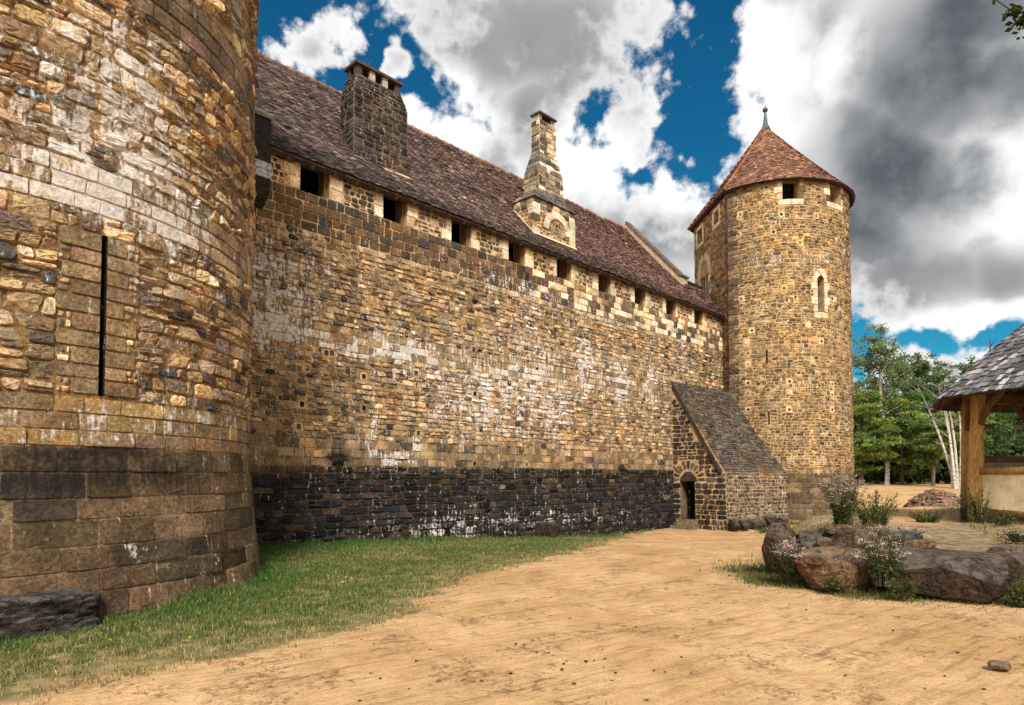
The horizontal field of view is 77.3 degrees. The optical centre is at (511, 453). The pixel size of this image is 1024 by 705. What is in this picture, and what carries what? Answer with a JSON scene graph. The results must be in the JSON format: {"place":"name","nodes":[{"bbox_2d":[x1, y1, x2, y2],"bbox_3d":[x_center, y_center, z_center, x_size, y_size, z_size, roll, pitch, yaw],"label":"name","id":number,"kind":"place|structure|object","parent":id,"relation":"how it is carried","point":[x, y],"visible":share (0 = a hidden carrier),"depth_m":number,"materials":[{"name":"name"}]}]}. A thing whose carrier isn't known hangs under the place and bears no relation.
{"place":"outdoors","nodes":[
{"label":"outdoors","id":0,"kind":"place"},
{"bbox_2d":[0,524,663,704],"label":"grass","id":1,"kind":"structure","parent":0,"point":[278,568],"depth_m":8.25,"materials":[{"name":"green plant"}]},
{"bbox_2d":[0,482,1023,704],"bbox_3d":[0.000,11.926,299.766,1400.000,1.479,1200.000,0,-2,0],"label":"ground","id":2,"kind":"structure","parent":0,"point":[666,598],"depth_m":5.99,"materials":[{"name":"beige sand"}]},
{"bbox_2d":[0,588,101,641],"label":"rock outcrop","id":3,"kind":"object","parent":2,"relation":"on","point":[27,614],"visible":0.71,"depth_m":6.42,"materials":[{"name":"grey stone"}]},
{"bbox_2d":[0,0,259,617],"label":"round tower","id":4,"kind":"structure","parent":2,"relation":"on","point":[128,153],"depth_m":7.57,"materials":[{"name":"brown stone"}]},
{"bbox_2d":[249,52,725,546],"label":"castle wing","id":5,"kind":"structure","parent":2,"relation":"on","point":[450,339],"depth_m":18.61,"materials":[{"name":"brown stone"}]},
{"bbox_2d":[254,106,272,208],"bbox_3d":[-5.932,-6.798,14.208,0.500,2.380,1.050,-2,-3,45],"label":"corbelled closet","id":6,"kind":"object","parent":5,"relation":"attached to","point":[262,158],"visible":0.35,"depth_m":14.30,"materials":[{"name":"stone"}]},
{"bbox_2d":[300,164,326,198],"bbox_3d":[-4.942,-6.722,15.759,0.340,0.835,0.770,-2,-3,45],"label":"window frame","id":7,"kind":"structure","parent":5,"relation":"in","point":[322,176],"depth_m":15.94,"materials":[{"name":"brown stone"}]},
{"bbox_2d":[383,195,404,224],"bbox_3d":[-3.288,-6.663,17.426,0.340,0.835,0.770,-2,-3,45],"label":"window frame","id":8,"kind":"structure","parent":5,"relation":"in","point":[400,205],"depth_m":17.62,"materials":[{"name":"brown stone"}]},
{"bbox_2d":[451,220,468,246],"bbox_3d":[-1.634,-6.605,19.093,0.340,0.835,0.770,-2,-3,45],"label":"window frame","id":9,"kind":"structure","parent":5,"relation":"in","point":[464,228],"depth_m":19.29,"materials":[{"name":"brown stone"}]},
{"bbox_2d":[508,241,522,264],"bbox_3d":[0.020,-6.547,20.760,0.340,0.835,0.770,-2,-3,45],"label":"window frame","id":10,"kind":"structure","parent":5,"relation":"in","point":[519,249],"depth_m":20.95,"materials":[{"name":"brown stone"}]},
{"bbox_2d":[557,259,568,280],"bbox_3d":[1.674,-6.489,22.427,0.340,0.835,0.770,-2,-3,45],"label":"window frame","id":11,"kind":"structure","parent":5,"relation":"in","point":[565,266],"depth_m":22.63,"materials":[{"name":"brown stone"}]},
{"bbox_2d":[598,274,608,293],"bbox_3d":[3.328,-6.431,24.094,0.340,0.835,0.770,-2,-3,45],"label":"window frame","id":12,"kind":"structure","parent":5,"relation":"in","point":[604,279],"depth_m":24.29,"materials":[{"name":"brown stone"}]},
{"bbox_2d":[634,288,642,305],"bbox_3d":[4.982,-6.372,25.761,0.340,0.835,0.770,-2,-3,45],"label":"window frame","id":13,"kind":"structure","parent":5,"relation":"in","point":[639,292],"depth_m":25.96,"materials":[{"name":"brown stone"}]},
{"bbox_2d":[666,299,672,315],"bbox_3d":[6.636,-6.314,27.428,0.340,0.835,0.770,-2,-3,45],"label":"window frame","id":14,"kind":"structure","parent":5,"relation":"in","point":[669,303],"depth_m":27.64,"materials":[{"name":"brown stone"}]},
{"bbox_2d":[694,309,699,324],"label":"window frame","id":15,"kind":"structure","parent":5,"relation":"in","point":[697,313],"depth_m":29.30,"materials":[{"name":"brown wood"}]},
{"bbox_2d":[534,522,558,537],"bbox_3d":[1.052,2.513,20.981,0.960,0.562,0.392,0,-2,0],"label":"footing stone","id":16,"kind":"object","parent":2,"relation":"on","point":[546,529],"visible":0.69,"depth_m":20.81,"materials":[{"name":"stone"}]},
{"bbox_2d":[670,381,788,530],"bbox_3d":[9.715,0.360,27.857,6.596,6.826,2.533,2,-3,-37],"label":"lean to porch","id":17,"kind":"object","parent":2,"relation":"on","point":[727,468],"visible":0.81,"depth_m":26.85,"materials":[{"name":"stone"}]},
{"bbox_2d":[708,419,717,428],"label":"flowering plant","id":18,"kind":"object","parent":17,"relation":"on","point":[712,425],"visible":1,"depth_m":26.18,"materials":[{"name":"green plant"}]},
{"bbox_2d":[728,518,739,530],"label":"footing stone","id":19,"kind":"object","parent":2,"relation":"on","point":[733,524],"visible":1,"depth_m":24.97,"materials":[{"name":"stone"}]},
{"bbox_2d":[739,519,750,529],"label":"footing stone","id":20,"kind":"object","parent":2,"relation":"on","point":[745,524],"visible":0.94,"depth_m":25.21,"materials":[{"name":"stone"}]},
{"bbox_2d":[751,519,766,528],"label":"footing stone","id":21,"kind":"object","parent":2,"relation":"on","point":[758,523],"visible":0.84,"depth_m":25.81,"materials":[{"name":"grey stone"}]},
{"bbox_2d":[764,514,776,525],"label":"footing stone","id":22,"kind":"object","parent":2,"relation":"on","point":[770,518],"visible":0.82,"depth_m":26.48,"materials":[{"name":"grey stone"}]},
{"bbox_2d":[687,107,857,520],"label":"turret tower","id":23,"kind":"structure","parent":2,"relation":"on","point":[769,227],"depth_m":28.97,"materials":[{"name":"stone"}]},
{"bbox_2d":[698,253,710,292],"bbox_3d":[10.063,-8.076,33.000,0.330,4.566,1.783,0,-2,-4],"label":"window","id":24,"kind":"structure","parent":23,"relation":"in","point":[704,281],"depth_m":33.03,"materials":[{"name":"stone"}]},
{"bbox_2d":[761,522,797,575],"bbox_3d":[4.351,1.504,10.202,0.691,0.831,0.937,-1,-2,27],"label":"boulder","id":25,"kind":"object","parent":2,"relation":"on","point":[777,532],"visible":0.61,"depth_m":9.98,"materials":[{"name":"brown stone"}]},
{"bbox_2d":[777,516,788,523],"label":"footing stone","id":26,"kind":"object","parent":2,"relation":"on","point":[782,519],"visible":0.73,"depth_m":27.02,"materials":[{"name":"grey stone"}]},
{"bbox_2d":[796,530,821,552],"bbox_3d":[4.588,1.529,9.784,0.482,0.732,0.905,-1,-2,20],"label":"boulder","id":27,"kind":"object","parent":2,"relation":"on","point":[807,538],"visible":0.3,"depth_m":9.62,"materials":[{"name":"grey stone"}]},
{"bbox_2d":[818,573,843,589],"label":"small plant","id":28,"kind":"object","parent":2,"relation":"on","point":[828,583],"visible":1,"depth_m":8.51,"materials":[{"name":"green plant"}]},
{"bbox_2d":[792,546,882,592],"bbox_3d":[4.543,1.625,9.059,1.140,0.612,0.948,0,-2,0],"label":"boulder","id":29,"kind":"object","parent":2,"relation":"on","point":[846,565],"visible":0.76,"depth_m":8.73,"materials":[{"name":"brown stone"}]},
{"bbox_2d":[815,537,832,546],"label":"boulder","id":30,"kind":"object","parent":29,"relation":"on","point":[823,542],"visible":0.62,"depth_m":9.24,"materials":[{"name":"brown stone"}]},
{"bbox_2d":[817,474,873,525],"bbox_3d":[6.182,0.898,11.971,1.023,1.083,0.915,1,-2,-33],"label":"flowering plant","id":31,"kind":"object","parent":2,"relation":"on","point":[844,515],"visible":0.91,"depth_m":11.88,"materials":[{"name":"green plant"}]},
{"bbox_2d":[817,527,890,551],"bbox_3d":[5.341,1.364,9.985,1.136,0.425,0.846,-1,-2,36],"label":"boulder","id":32,"kind":"object","parent":2,"relation":"on","point":[844,538],"visible":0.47,"depth_m":9.72,"materials":[{"name":"brown stone"}]},
{"bbox_2d":[825,527,835,534],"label":"boulder","id":33,"kind":"object","parent":32,"relation":"on","point":[830,530],"visible":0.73,"depth_m":9.96,"materials":[{"name":"grey stone"}]},
{"bbox_2d":[834,524,854,528],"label":"boulder","id":34,"kind":"object","parent":32,"relation":"on","point":[842,526],"visible":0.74,"depth_m":9.87,"materials":[{"name":"brown stone"}]},
{"bbox_2d":[687,553,1023,613],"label":"weed fringe","id":35,"kind":"object","parent":2,"relation":"on","point":[761,572],"visible":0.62,"depth_m":9.32,"materials":[{"name":"green plant"}]},
{"bbox_2d":[772,535,806,576],"bbox_3d":[3.968,1.460,9.174,0.527,0.584,0.640,-1,-2,14],"label":"flowering plant","id":36,"kind":"object","parent":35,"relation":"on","point":[787,559],"visible":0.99,"depth_m":9.11,"materials":[{"name":"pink plant"}]},
{"bbox_2d":[853,399,864,434],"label":"leafy tree","id":37,"kind":"object","parent":2,"relation":"on","point":[854,401],"visible":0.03,"depth_m":61.45,"materials":[{"name":"green plant"}]},
{"bbox_2d":[854,393,868,482],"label":"leafy tree","id":38,"kind":"object","parent":2,"relation":"on","point":[857,428],"visible":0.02,"depth_m":65.59,"materials":[{"name":"green plant"}]},
{"bbox_2d":[853,373,887,482],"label":"alder tree","id":39,"kind":"object","parent":2,"relation":"on","point":[871,378],"visible":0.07,"depth_m":71.81,"materials":[{"name":"green plant"}]},
{"bbox_2d":[854,450,891,483],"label":"woodland shrub","id":40,"kind":"object","parent":2,"relation":"on","point":[869,476],"visible":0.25,"depth_m":59.26,"materials":[{"name":"green plant"}]},
{"bbox_2d":[851,490,900,528],"bbox_3d":[7.044,1.107,12.585,1.042,0.846,1.075,-1,-2,35],"label":"flowering plant","id":41,"kind":"object","parent":2,"relation":"on","point":[874,518],"visible":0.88,"depth_m":12.49,"materials":[{"name":"green plant"}]},
{"bbox_2d":[853,390,904,485],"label":"yellowing tree","id":42,"kind":"object","parent":2,"relation":"on","point":[865,448],"visible":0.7,"depth_m":53.91,"materials":[{"name":"green plant"}]},
{"bbox_2d":[869,461,896,483],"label":"woodland shrub","id":43,"kind":"object","parent":2,"relation":"on","point":[882,480],"visible":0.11,"depth_m":60.41,"materials":[{"name":"green plant"}]},
{"bbox_2d":[855,525,911,586],"bbox_3d":[4.862,1.332,8.453,0.790,0.816,0.709,0,-2,0],"label":"flowering plant","id":44,"kind":"object","parent":2,"relation":"on","point":[876,569],"visible":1,"depth_m":8.37,"materials":[{"name":"green plant"}]},
{"bbox_2d":[852,323,920,484],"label":"birch tree","id":45,"kind":"object","parent":2,"relation":"on","point":[891,367],"visible":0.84,"depth_m":56.81,"materials":[{"name":"green plant"}]},
{"bbox_2d":[855,384,926,483],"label":"yellowing tree","id":46,"kind":"object","parent":2,"relation":"on","point":[904,431],"visible":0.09,"depth_m":58.72,"materials":[{"name":"green plant"}]},
{"bbox_2d":[853,384,932,483],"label":"leafy tree","id":47,"kind":"object","parent":2,"relation":"on","point":[913,397],"visible":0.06,"depth_m":60.48,"materials":[{"name":"green plant"}]},
{"bbox_2d":[879,452,915,483],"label":"woodland shrub","id":48,"kind":"object","parent":2,"relation":"on","point":[895,478],"visible":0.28,"depth_m":59.45,"materials":[{"name":"green plant"}]},
{"bbox_2d":[857,398,946,484],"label":"yellowing tree","id":49,"kind":"object","parent":2,"relation":"on","point":[905,451],"visible":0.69,"depth_m":56.55,"materials":[{"name":"green plant"}]},
{"bbox_2d":[884,579,921,597],"bbox_3d":[4.954,1.698,8.112,0.413,0.270,0.400,-1,-2,33],"label":"small plant","id":50,"kind":"object","parent":2,"relation":"on","point":[902,588],"visible":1,"depth_m":8.05,"materials":[{"name":"green plant"}]},
{"bbox_2d":[875,524,930,536],"bbox_3d":[6.419,1.323,10.587,0.959,0.307,0.883,-2,-3,37],"label":"flowering plant","id":51,"kind":"object","parent":2,"relation":"on","point":[898,527],"visible":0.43,"depth_m":10.58,"materials":[{"name":"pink plant"}]},
{"bbox_2d":[884,530,922,546],"bbox_3d":[5.936,1.366,9.778,0.614,0.381,0.790,-2,-3,38],"label":"boulder","id":52,"kind":"object","parent":2,"relation":"on","point":[903,536],"visible":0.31,"depth_m":9.52,"materials":[{"name":"grey stone"}]},
{"bbox_2d":[898,465,919,483],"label":"woodland shrub","id":53,"kind":"object","parent":2,"relation":"on","point":[906,479],"visible":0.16,"depth_m":60.84,"materials":[{"name":"green plant"}]},
{"bbox_2d":[881,352,938,482],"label":"alder tree","id":54,"kind":"object","parent":2,"relation":"on","point":[906,376],"visible":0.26,"depth_m":65.83,"materials":[{"name":"green plant"}]},
{"bbox_2d":[887,388,945,483],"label":"leafy tree","id":55,"kind":"object","parent":2,"relation":"on","point":[923,409],"visible":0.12,"depth_m":60.15,"materials":[{"name":"green plant"}]},
{"bbox_2d":[883,350,958,482],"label":"alder tree","id":56,"kind":"object","parent":2,"relation":"on","point":[921,363],"visible":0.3,"depth_m":65.69,"materials":[{"name":"green plant"}]},
{"bbox_2d":[906,457,941,483],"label":"woodland shrub","id":57,"kind":"object","parent":2,"relation":"on","point":[923,476],"visible":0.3,"depth_m":59.57,"materials":[{"name":"green plant"}]},
{"bbox_2d":[890,412,959,485],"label":"young maple","id":58,"kind":"object","parent":2,"relation":"on","point":[927,456],"visible":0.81,"depth_m":53.84,"materials":[{"name":"green plant"}]},
{"bbox_2d":[909,509,946,522],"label":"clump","id":59,"kind":"object","parent":2,"relation":"on","point":[929,517],"visible":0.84,"depth_m":15.35,"materials":[{"name":"green plant"}]},
{"bbox_2d":[903,488,959,506],"bbox_3d":[16.136,1.828,24.451,2.470,1.022,1.976,0,-2,0],"label":"stone heap","id":60,"kind":"object","parent":2,"relation":"on","point":[936,497],"visible":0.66,"depth_m":24.06,"materials":[{"name":"brown stone"}]},
{"bbox_2d":[908,381,960,488],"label":"bare tree","id":61,"kind":"object","parent":2,"relation":"on","point":[955,476],"visible":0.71,"depth_m":50.16,"materials":[{"name":"white plant"}]},
{"bbox_2d":[925,460,945,483],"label":"woodland shrub","id":62,"kind":"object","parent":2,"relation":"on","point":[938,475],"visible":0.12,"depth_m":60.93,"materials":[{"name":"green plant"}]},
{"bbox_2d":[914,358,957,482],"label":"alder tree","id":63,"kind":"object","parent":2,"relation":"on","point":[936,369],"visible":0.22,"depth_m":67.69,"materials":[{"name":"green plant"}]},
{"bbox_2d":[855,419,1023,481],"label":"woodland","id":64,"kind":"object","parent":2,"relation":"on","point":[958,428],"visible":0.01,"depth_m":77.89,"materials":[{"name":"green plant"}]},
{"bbox_2d":[877,546,1008,603],"bbox_3d":[5.861,1.615,8.843,1.559,0.613,1.548,-1,-2,35],"label":"boulder","id":65,"kind":"object","parent":2,"relation":"on","point":[947,574],"visible":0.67,"depth_m":8.19,"materials":[{"name":"stone"}]},
{"bbox_2d":[902,539,936,548],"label":"boulder","id":66,"kind":"object","parent":65,"relation":"on","point":[924,543],"visible":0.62,"depth_m":9.15,"materials":[{"name":"brown stone"}]},
{"bbox_2d":[917,589,977,603],"bbox_3d":[5.682,1.745,8.299,0.785,0.411,0.430,-1,-2,36],"label":"boulder","id":67,"kind":"object","parent":2,"relation":"on","point":[970,591],"visible":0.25,"depth_m":8.08,"materials":[{"name":"brown stone"}]},
{"bbox_2d":[937,446,959,483],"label":"woodland shrub","id":68,"kind":"object","parent":2,"relation":"on","point":[946,476],"visible":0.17,"depth_m":59.74,"materials":[{"name":"green plant"}]},
{"bbox_2d":[921,410,995,468],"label":"yellowing tree","id":69,"kind":"object","parent":2,"relation":"on","point":[954,424],"visible":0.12,"depth_m":59.19,"materials":[{"name":"green plant"}]},
{"bbox_2d":[934,387,987,483],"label":"leafy tree","id":70,"kind":"object","parent":2,"relation":"on","point":[956,427],"depth_m":62.90,"materials":[{"name":"green plant"}]},
{"bbox_2d":[957,489,969,522],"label":"flowering plant","id":71,"kind":"object","parent":2,"relation":"on","point":[964,516],"visible":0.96,"depth_m":15.25,"materials":[{"name":"green plant"}]},
{"bbox_2d":[949,354,987,434],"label":"alder tree","id":72,"kind":"object","parent":2,"relation":"on","point":[966,366],"visible":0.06,"depth_m":65.67,"materials":[{"name":"green plant"}]},
{"bbox_2d":[946,445,995,462],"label":"woodland shrub","id":73,"kind":"object","parent":2,"relation":"on","point":[986,449],"visible":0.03,"depth_m":59.65,"materials":[{"name":"green plant"}]},
{"bbox_2d":[931,324,1023,521],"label":"timber shelter","id":74,"kind":"object","parent":2,"relation":"on","point":[979,390],"visible":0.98,"depth_m":15.26,"materials":[{"name":"brown wood"}]},
{"bbox_2d":[964,487,991,523],"bbox_3d":[10.831,1.211,14.863,0.545,0.900,0.425,-2,-3,41],"label":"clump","id":75,"kind":"object","parent":2,"relation":"on","point":[976,514],"visible":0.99,"depth_m":14.82,"materials":[{"name":"green plant"}]},
{"bbox_2d":[969,339,1000,443],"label":"leafy tree","id":76,"kind":"object","parent":2,"relation":"on","point":[989,424],"visible":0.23,"depth_m":62.16,"materials":[{"name":"green plant"}]},
{"bbox_2d":[984,438,994,446],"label":"woodland shrub","id":77,"kind":"object","parent":2,"relation":"on","point":[988,440],"visible":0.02,"depth_m":60.02,"materials":[{"name":"green plant"}]},
{"bbox_2d":[987,660,1011,669],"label":"loose stone","id":78,"kind":"object","parent":2,"relation":"on","point":[998,664],"visible":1,"depth_m":5.20,"materials":[{"name":"beige stone"}]},
{"bbox_2d":[986,442,1013,455],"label":"woodland shrub","id":79,"kind":"object","parent":2,"relation":"on","point":[1000,451],"visible":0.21,"depth_m":59.32,"materials":[{"name":"green plant"}]},
{"bbox_2d":[984,412,1019,446],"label":"leafy tree","id":80,"kind":"object","parent":2,"relation":"on","point":[999,419],"visible":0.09,"depth_m":61.35,"materials":[{"name":"green plant"}]},
{"bbox_2d":[985,507,1020,525],"bbox_3d":[10.864,1.405,14.101,0.565,0.471,0.587,0,-2,0],"label":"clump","id":81,"kind":"object","parent":2,"relation":"on","point":[1003,521],"visible":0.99,"depth_m":14.08,"materials":[{"name":"green plant"}]},
{"bbox_2d":[986,546,1023,590],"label":"boulder","id":82,"kind":"object","parent":2,"relation":"on","point":[1013,556],"visible":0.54,"depth_m":8.63,"materials":[{"name":"brown stone"}]},
{"bbox_2d":[986,413,1023,454],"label":"leafy tree","id":83,"kind":"object","parent":2,"relation":"on","point":[1014,420],"visible":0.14,"depth_m":63.03,"materials":[{"name":"green plant"}]},
{"bbox_2d":[988,439,1023,455],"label":"woodland shrub","id":84,"kind":"object","parent":2,"relation":"on","point":[1016,447],"visible":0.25,"depth_m":60.54,"materials":[{"name":"green plant"}]},
{"bbox_2d":[992,423,1023,440],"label":"alder tree","id":85,"kind":"object","parent":2,"relation":"on","point":[1006,432],"visible":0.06,"depth_m":69.89,"materials":[{"name":"green plant"}]},
{"bbox_2d":[992,0,1023,39],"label":"overhanging tree","id":86,"kind":"object","parent":2,"relation":"on","point":[1015,11],"visible":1,"depth_m":5.54,"materials":[{"name":"green plant"}]},
{"bbox_2d":[995,529,1023,543],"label":"flowering plant","id":87,"kind":"object","parent":2,"relation":"on","point":[1013,536],"visible":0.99,"depth_m":10.52,"materials":[{"name":"green plant"}]},
{"bbox_2d":[1004,580,1023,607],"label":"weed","id":88,"kind":"object","parent":2,"relation":"on","point":[1016,596],"visible":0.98,"depth_m":7.83,"materials":[{"name":"green plant"}]},
{"bbox_2d":[1005,420,1023,439],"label":"leafy tree","id":89,"kind":"object","parent":2,"relation":"on","point":[1019,435],"visible":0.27,"depth_m":63.02,"materials":[{"name":"green plant"}]},
{"bbox_2d":[256,0,1023,476],"label":"sky","id":90,"kind":"structure","parent":0,"point":[916,107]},
{"bbox_2d":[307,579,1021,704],"bbox_3d":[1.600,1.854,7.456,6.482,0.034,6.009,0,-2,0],"label":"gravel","id":91,"kind":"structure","parent":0,"point":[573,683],"depth_m":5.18,"materials":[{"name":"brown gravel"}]},
{"bbox_2d":[753,519,804,533],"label":"plant","id":92,"kind":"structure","parent":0,"point":[792,523],"depth_m":26.51,"materials":[{"name":"green plant"}]},
{"bbox_2d":[793,505,1023,546],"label":"dry grass","id":93,"kind":"structure","parent":0,"point":[855,524],"depth_m":13.49,"materials":[{"name":"plant"}]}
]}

